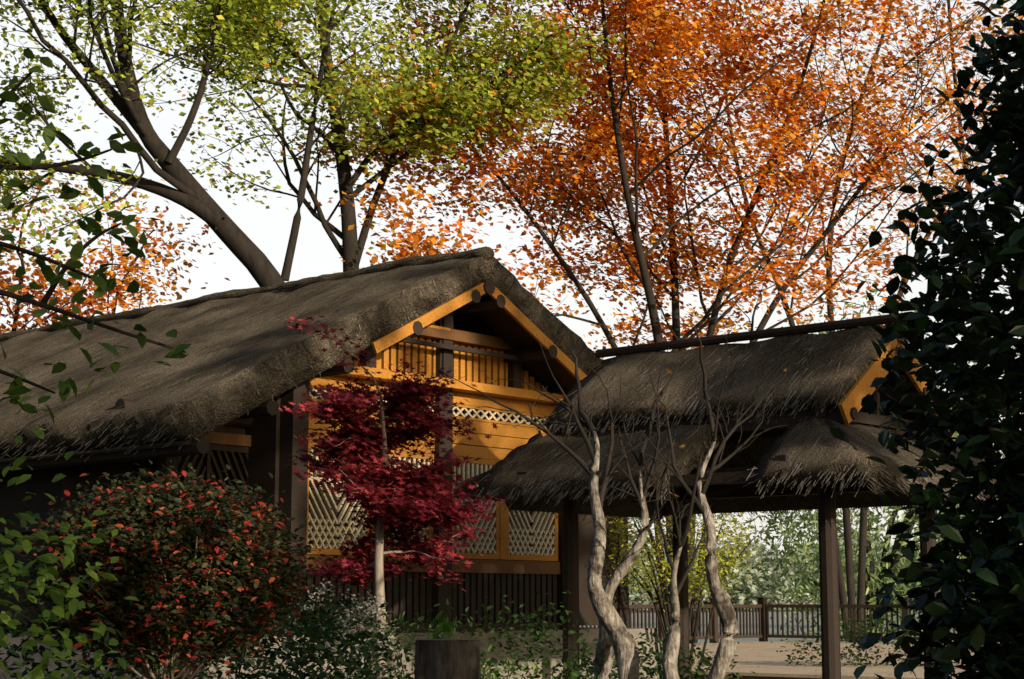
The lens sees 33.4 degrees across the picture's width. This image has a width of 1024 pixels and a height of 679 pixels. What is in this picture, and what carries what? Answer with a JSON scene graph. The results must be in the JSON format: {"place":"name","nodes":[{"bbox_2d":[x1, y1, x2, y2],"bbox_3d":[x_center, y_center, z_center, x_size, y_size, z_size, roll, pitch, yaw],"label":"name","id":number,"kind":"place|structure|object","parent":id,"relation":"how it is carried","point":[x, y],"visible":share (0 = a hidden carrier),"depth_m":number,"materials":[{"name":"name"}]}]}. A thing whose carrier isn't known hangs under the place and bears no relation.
{"place":"outdoors","nodes":[
{"label":"outdoors","id":0,"kind":"place"},
{"bbox_2d":[0,258,494,463],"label":"roof thatch","id":1,"kind":"object","parent":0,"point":[176,374],"visible":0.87,"depth_m":21.01,"materials":[{"name":"brown wicker"}]},
{"bbox_2d":[0,246,494,340],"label":"roof ridge","id":2,"kind":"structure","parent":1,"relation":"on","point":[485,252],"depth_m":25.36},
{"bbox_2d":[0,0,1023,603],"label":"sky","id":3,"kind":"structure","parent":0,"point":[315,255],"materials":[{"name":"white"}]},
{"bbox_2d":[632,608,911,612],"bbox_3d":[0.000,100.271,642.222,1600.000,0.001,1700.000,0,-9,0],"label":"fence","id":4,"kind":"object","parent":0,"point":[708,611],"depth_m":280.86,"materials":[{"name":"brown wood"}]},
{"bbox_2d":[0,550,135,678],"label":"low shrub","id":5,"kind":"object","parent":4,"relation":"on","point":[41,648],"depth_m":10.80,"materials":[{"name":"green plant"}]},
{"bbox_2d":[0,409,154,678],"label":"shrub","id":6,"kind":"object","parent":4,"relation":"on","point":[73,605],"visible":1,"depth_m":6.28,"materials":[{"name":"green plant"}]},
{"bbox_2d":[0,48,196,430],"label":"tree branch","id":7,"kind":"object","parent":4,"relation":"on","point":[16,390],"depth_m":4.88,"materials":[{"name":"green plant"}]},
{"bbox_2d":[0,163,229,332],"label":"tree","id":8,"kind":"object","parent":4,"relation":"on","point":[132,268],"depth_m":49.66,"materials":[{"name":"orange plant"}]},
{"bbox_2d":[11,460,329,678],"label":"round shrub","id":9,"kind":"object","parent":4,"relation":"on","point":[166,522],"depth_m":8.63,"materials":[{"name":"green plant"}]},
{"bbox_2d":[0,0,446,286],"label":"tree","id":10,"kind":"object","parent":4,"relation":"on","point":[234,10],"depth_m":36.59,"materials":[{"name":"green plant"}]},
{"bbox_2d":[87,561,394,678],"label":"hydrangea shrub","id":11,"kind":"object","parent":4,"relation":"on","point":[319,646],"depth_m":12.20,"materials":[{"name":"plant"}]},
{"bbox_2d":[189,586,414,678],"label":"shrub","id":12,"kind":"object","parent":4,"relation":"on","point":[205,675],"depth_m":17.08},
{"bbox_2d":[217,577,414,678],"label":"hydrangea shrub","id":13,"kind":"object","parent":4,"relation":"on","point":[379,636],"depth_m":13.03,"materials":[{"name":"green plant"}]},
{"bbox_2d":[275,578,398,660],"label":"hydrangea leaves","id":14,"kind":"object","parent":13,"relation":"attached to","point":[368,611],"visible":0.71,"depth_m":13.02,"materials":[{"name":"green plant"}]},
{"bbox_2d":[0,627,664,678],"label":"ground","id":15,"kind":"structure","parent":4,"relation":"on","point":[591,635],"depth_m":22.77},
{"bbox_2d":[0,279,628,634],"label":"dark house wood","id":16,"kind":"object","parent":15,"relation":"on","point":[486,313],"visible":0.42,"depth_m":21.61,"materials":[{"name":"brown wood"}]},
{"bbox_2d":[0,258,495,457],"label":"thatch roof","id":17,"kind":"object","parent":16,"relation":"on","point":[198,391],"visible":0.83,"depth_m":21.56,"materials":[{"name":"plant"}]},
{"bbox_2d":[0,256,601,375],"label":"thatch roof","id":18,"kind":"object","parent":16,"relation":"on","point":[553,331],"visible":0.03,"depth_m":23.72,"materials":[{"name":"plant"}]},
{"bbox_2d":[485,266,595,372],"bbox_3d":[-3.537,1.229,28.807,13.096,3.022,5.303,-8,-12,40],"label":"roof thatch","id":19,"kind":"object","parent":18,"relation":"attached to","point":[533,311],"visible":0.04,"depth_m":23.58,"materials":[{"name":"brown wicker"}]},
{"bbox_2d":[203,327,559,573],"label":"wooden beam","id":20,"kind":"structure","parent":16,"relation":"on","point":[497,566],"depth_m":23.40,"materials":[{"name":"brown wood"}]},
{"bbox_2d":[307,321,557,559],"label":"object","id":21,"kind":"object","parent":20,"relation":"attached to","point":[477,368],"visible":0.35,"depth_m":23.70,"materials":[{"name":"brown wood"}]},
{"bbox_2d":[308,282,586,560],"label":"wooden wall","id":22,"kind":"structure","parent":20,"relation":"on","point":[517,399],"depth_m":23.53,"materials":[{"name":"brown wood"}]},
{"bbox_2d":[308,389,554,555],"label":"house lattice slats","id":23,"kind":"object","parent":22,"relation":"on","point":[534,541],"visible":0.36,"depth_m":23.46,"materials":[{"name":"brown wood"}]},
{"bbox_2d":[306,317,549,561],"bbox_3d":[-1.162,1.611,23.245,0.001,4.573,5.400,-8,-12,40],"label":"house interior backing","id":24,"kind":"object","parent":15,"relation":"on","point":[457,325],"depth_m":23.73,"materials":[{"name":"brown wood"}]},
{"bbox_2d":[60,0,653,271],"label":"yellow green tree","id":25,"kind":"object","parent":4,"relation":"on","point":[438,88],"depth_m":47.12,"materials":[{"name":"plant"}]},
{"bbox_2d":[279,315,512,678],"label":"maple tree","id":26,"kind":"object","parent":4,"relation":"on","point":[380,502],"depth_m":16.95,"materials":[{"name":"red plant"}]},
{"bbox_2d":[334,596,530,678],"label":"shrub","id":27,"kind":"object","parent":4,"relation":"on","point":[399,620],"depth_m":16.46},
{"bbox_2d":[414,640,480,678],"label":"stump bark","id":28,"kind":"object","parent":4,"relation":"on","point":[453,659],"visible":0.91,"depth_m":10.66,"materials":[{"name":"brown wood"}]},
{"bbox_2d":[415,638,480,639],"bbox_3d":[-0.406,1.900,10.835,0.424,0.010,0.426,0,-9,0],"label":"stump top","id":29,"kind":"object","parent":28,"relation":"on","point":[448,639],"visible":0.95,"depth_m":10.75,"materials":[{"name":"brown wood"}]},
{"bbox_2d":[431,610,457,640],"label":"stump sprout leaves","id":30,"kind":"object","parent":29,"relation":"on","point":[445,627],"visible":0.94,"depth_m":10.82,"materials":[{"name":"green plant"}]},
{"bbox_2d":[388,645,553,678],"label":"shrub","id":31,"kind":"object","parent":4,"relation":"on","point":[519,667],"visible":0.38,"depth_m":14.74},
{"bbox_2d":[409,590,614,678],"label":"shrub","id":32,"kind":"object","parent":4,"relation":"on","point":[534,633],"depth_m":18.30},
{"bbox_2d":[517,660,618,678],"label":"shrub","id":33,"kind":"object","parent":4,"relation":"on","point":[582,666],"visible":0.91,"depth_m":13.12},
{"bbox_2d":[448,327,790,678],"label":"bare tree","id":34,"kind":"object","parent":4,"relation":"on","point":[616,638],"depth_m":13.05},
{"bbox_2d":[628,523,666,609],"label":"tree leaves","id":35,"kind":"object","parent":4,"relation":"on","point":[635,598],"visible":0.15,"depth_m":321.21,"materials":[{"name":"green plant"}]},
{"bbox_2d":[554,625,755,678],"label":"shrub","id":36,"kind":"object","parent":4,"relation":"on","point":[650,671],"depth_m":15.95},
{"bbox_2d":[311,0,1023,643],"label":"orange maple tree","id":37,"kind":"object","parent":4,"relation":"on","point":[693,36],"depth_m":51.60,"materials":[{"name":"orange plant"}]},
{"bbox_2d":[636,527,708,609],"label":"tree leaves","id":38,"kind":"object","parent":4,"relation":"on","point":[706,602],"visible":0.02,"depth_m":341.23,"materials":[{"name":"green plant"}]},
{"bbox_2d":[589,512,774,678],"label":"tree","id":39,"kind":"object","parent":4,"relation":"on","point":[704,551],"depth_m":25.57,"materials":[{"name":"green plant"}]},
{"bbox_2d":[453,312,949,502],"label":"roof beams","id":40,"kind":"structure","parent":4,"relation":"on","point":[731,479],"depth_m":19.80,"materials":[{"name":"brown wood"}]},
{"bbox_2d":[496,499,654,526],"bbox_3d":[1.360,1.877,22.032,1.574,1.036,3.350,-8,-12,40],"label":"roof thatch","id":41,"kind":"object","parent":40,"relation":"attached to","point":[561,514],"visible":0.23,"depth_m":21.87,"materials":[{"name":"brown wicker"}]},
{"bbox_2d":[505,494,668,518],"bbox_3d":[1.440,1.776,22.010,1.532,0.925,3.250,-8,-12,40],"label":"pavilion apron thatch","id":42,"kind":"object","parent":40,"relation":"attached to","point":[624,506],"visible":0.15,"depth_m":22.15,"materials":[{"name":"brown wicker"}]},
{"bbox_2d":[474,424,725,508],"bbox_3d":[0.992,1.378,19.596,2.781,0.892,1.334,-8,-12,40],"label":"thatched roof","id":43,"kind":"structure","parent":40,"relation":"attached to","point":[500,473],"depth_m":19.41,"materials":[{"name":"brown wicker"}]},
{"bbox_2d":[544,327,886,431],"bbox_3d":[2.358,0.463,19.877,4.160,1.050,1.456,-8,-12,40],"label":"thatched roof","id":44,"kind":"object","parent":40,"relation":"on","point":[762,363],"visible":0.88,"depth_m":19.49,"materials":[{"name":"plant"}]},
{"bbox_2d":[601,325,921,366],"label":"roof ridge","id":45,"kind":"structure","parent":44,"relation":"on","point":[788,338],"depth_m":20.15,"materials":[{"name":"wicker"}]},
{"bbox_2d":[541,333,891,436],"bbox_3d":[2.314,0.544,19.813,4.302,1.147,1.525,-8,-12,40],"label":"roof thatch","id":46,"kind":"object","parent":40,"relation":"on","point":[607,423],"visible":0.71,"depth_m":19.21,"materials":[{"name":"brown wicker"}]},
{"bbox_2d":[537,338,953,436],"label":"pavilion barge boards","id":47,"kind":"object","parent":40,"relation":"attached to","point":[859,390],"visible":0.3,"depth_m":18.40,"materials":[{"name":"brown wood"}]},
{"bbox_2d":[755,415,878,488],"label":"thatched roof","id":48,"kind":"structure","parent":40,"relation":"attached to","point":[796,442],"depth_m":17.31,"materials":[{"name":"brown wicker"}]},
{"bbox_2d":[745,437,869,498],"bbox_3d":[3.290,1.196,17.537,1.500,0.940,1.408,-8,-12,40],"label":"thatch fringe","id":49,"kind":"object","parent":48,"relation":"attached to","point":[801,483],"visible":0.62,"depth_m":17.07,"materials":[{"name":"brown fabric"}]},
{"bbox_2d":[662,435,996,515],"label":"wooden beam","id":50,"kind":"structure","parent":40,"relation":"attached to","point":[753,451],"depth_m":21.54,"materials":[{"name":"brown wood"}]},
{"bbox_2d":[661,504,960,526],"bbox_3d":[3.893,1.771,21.458,5.784,0.988,1.305,-8,-12,40],"label":"thatched roof","id":51,"kind":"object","parent":50,"relation":"attached to","point":[876,509],"visible":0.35,"depth_m":22.07,"materials":[{"name":"brown wicker"}]},
{"bbox_2d":[823,418,997,498],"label":"thatched roof","id":52,"kind":"structure","parent":40,"relation":"attached to","point":[859,437],"depth_m":17.50,"materials":[{"name":"brown wicker"}]},
{"bbox_2d":[852,422,997,499],"bbox_3d":[4.522,1.354,18.588,1.423,1.019,4.388,-8,-12,40],"label":"thatch fringe","id":53,"kind":"object","parent":52,"relation":"attached to","point":[906,480],"visible":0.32,"depth_m":17.07,"materials":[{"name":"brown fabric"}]},
{"bbox_2d":[460,0,1022,642],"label":"orange maple tree","id":54,"kind":"object","parent":4,"relation":"on","point":[848,598],"depth_m":64.55,"materials":[{"name":"orange plant"}]},
{"bbox_2d":[693,529,798,609],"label":"tree leaves","id":55,"kind":"object","parent":4,"relation":"on","point":[761,587],"visible":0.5,"depth_m":317.09,"materials":[{"name":"green plant"}]},
{"bbox_2d":[562,389,938,678],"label":"wooden posts","id":56,"kind":"object","parent":4,"relation":"on","point":[829,605],"visible":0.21,"depth_m":19.68,"materials":[{"name":"brown wood"}]},
{"bbox_2d":[691,674,821,678],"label":"deck frame","id":57,"kind":"object","parent":4,"relation":"on","point":[742,677],"visible":0.05,"depth_m":26.60,"materials":[{"name":"brown wood"}]},
{"bbox_2d":[689,642,977,678],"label":"deck boards","id":58,"kind":"object","parent":57,"relation":"on","point":[750,657],"visible":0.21,"depth_m":31.22,"materials":[{"name":"beige wood"}]},
{"bbox_2d":[579,597,982,645],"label":"deck railing","id":59,"kind":"object","parent":58,"relation":"on","point":[762,616],"visible":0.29,"depth_m":46.16,"materials":[{"name":"brown wood"}]},
{"bbox_2d":[697,647,922,674],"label":"plants","id":60,"kind":"object","parent":58,"relation":"on","point":[815,658],"visible":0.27,"depth_m":33.60,"materials":[{"name":"green plant"}]},
{"bbox_2d":[769,543,856,609],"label":"tree leaves","id":61,"kind":"object","parent":4,"relation":"on","point":[805,593],"visible":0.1,"depth_m":327.31,"materials":[{"name":"green plant"}]},
{"bbox_2d":[796,523,893,602],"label":"tree leaves","id":62,"kind":"object","parent":4,"relation":"on","point":[855,542],"visible":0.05,"depth_m":346.54,"materials":[{"name":"green plant"}]},
{"bbox_2d":[722,272,1004,635],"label":"willow tree","id":63,"kind":"object","parent":4,"relation":"on","point":[799,547],"depth_m":70.57,"materials":[{"name":"green plant"}]},
{"bbox_2d":[770,610,971,666],"bbox_3d":[6.235,5.433,29.588,3.481,1.465,1.783,0,-9,0],"label":"shrub","id":64,"kind":"object","parent":4,"relation":"on","point":[851,635],"depth_m":29.52,"materials":[{"name":"green plant"}]},
{"bbox_2d":[855,543,918,609],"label":"tree leaves","id":65,"kind":"object","parent":4,"relation":"on","point":[907,565],"visible":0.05,"depth_m":331.20,"materials":[{"name":"green plant"}]},
{"bbox_2d":[898,554,960,586],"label":"tree leaves","id":66,"kind":"object","parent":4,"relation":"on","point":[913,584],"depth_m":321.36,"materials":[{"name":"green plant"}]},
{"bbox_2d":[903,334,1022,593],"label":"willow tree","id":67,"kind":"object","parent":4,"relation":"on","point":[947,347],"depth_m":91.27,"materials":[{"name":"green plant"}]},
{"bbox_2d":[580,611,1001,645],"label":"lake water","id":68,"kind":"structure","parent":0,"point":[775,633],"depth_m":100.81,"materials":[{"name":"grey liquid"}]},
{"bbox_3d":[3.874,0.076,7.162,3.166,5.257,3.366,0,-9,0],"label":"evergreen tree bark","id":69,"kind":"object","parent":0,"visible":0},
{"bbox_2d":[830,67,1023,563],"bbox_3d":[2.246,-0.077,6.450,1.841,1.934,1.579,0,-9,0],"label":"evergreen tree leaves","id":70,"kind":"object","parent":69,"relation":"attached to","point":[955,309],"visible":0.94,"depth_m":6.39,"materials":[{"name":"green plant"}]},
{"bbox_2d":[853,445,1023,678],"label":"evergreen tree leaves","id":71,"kind":"object","parent":69,"relation":"attached to","point":[946,655],"visible":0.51,"depth_m":6.25,"materials":[{"name":"green plant"}]},
{"bbox_2d":[855,399,1023,678],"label":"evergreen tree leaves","id":72,"kind":"object","parent":69,"relation":"attached to","point":[970,610],"visible":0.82,"depth_m":6.19,"materials":[{"name":"green plant"}]},
{"bbox_2d":[924,0,1023,218],"bbox_3d":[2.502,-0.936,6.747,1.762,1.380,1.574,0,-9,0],"label":"evergreen tree leaves","id":73,"kind":"object","parent":69,"relation":"attached to","point":[1002,117],"visible":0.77,"depth_m":6.72,"materials":[{"name":"green plant"}]}
]}

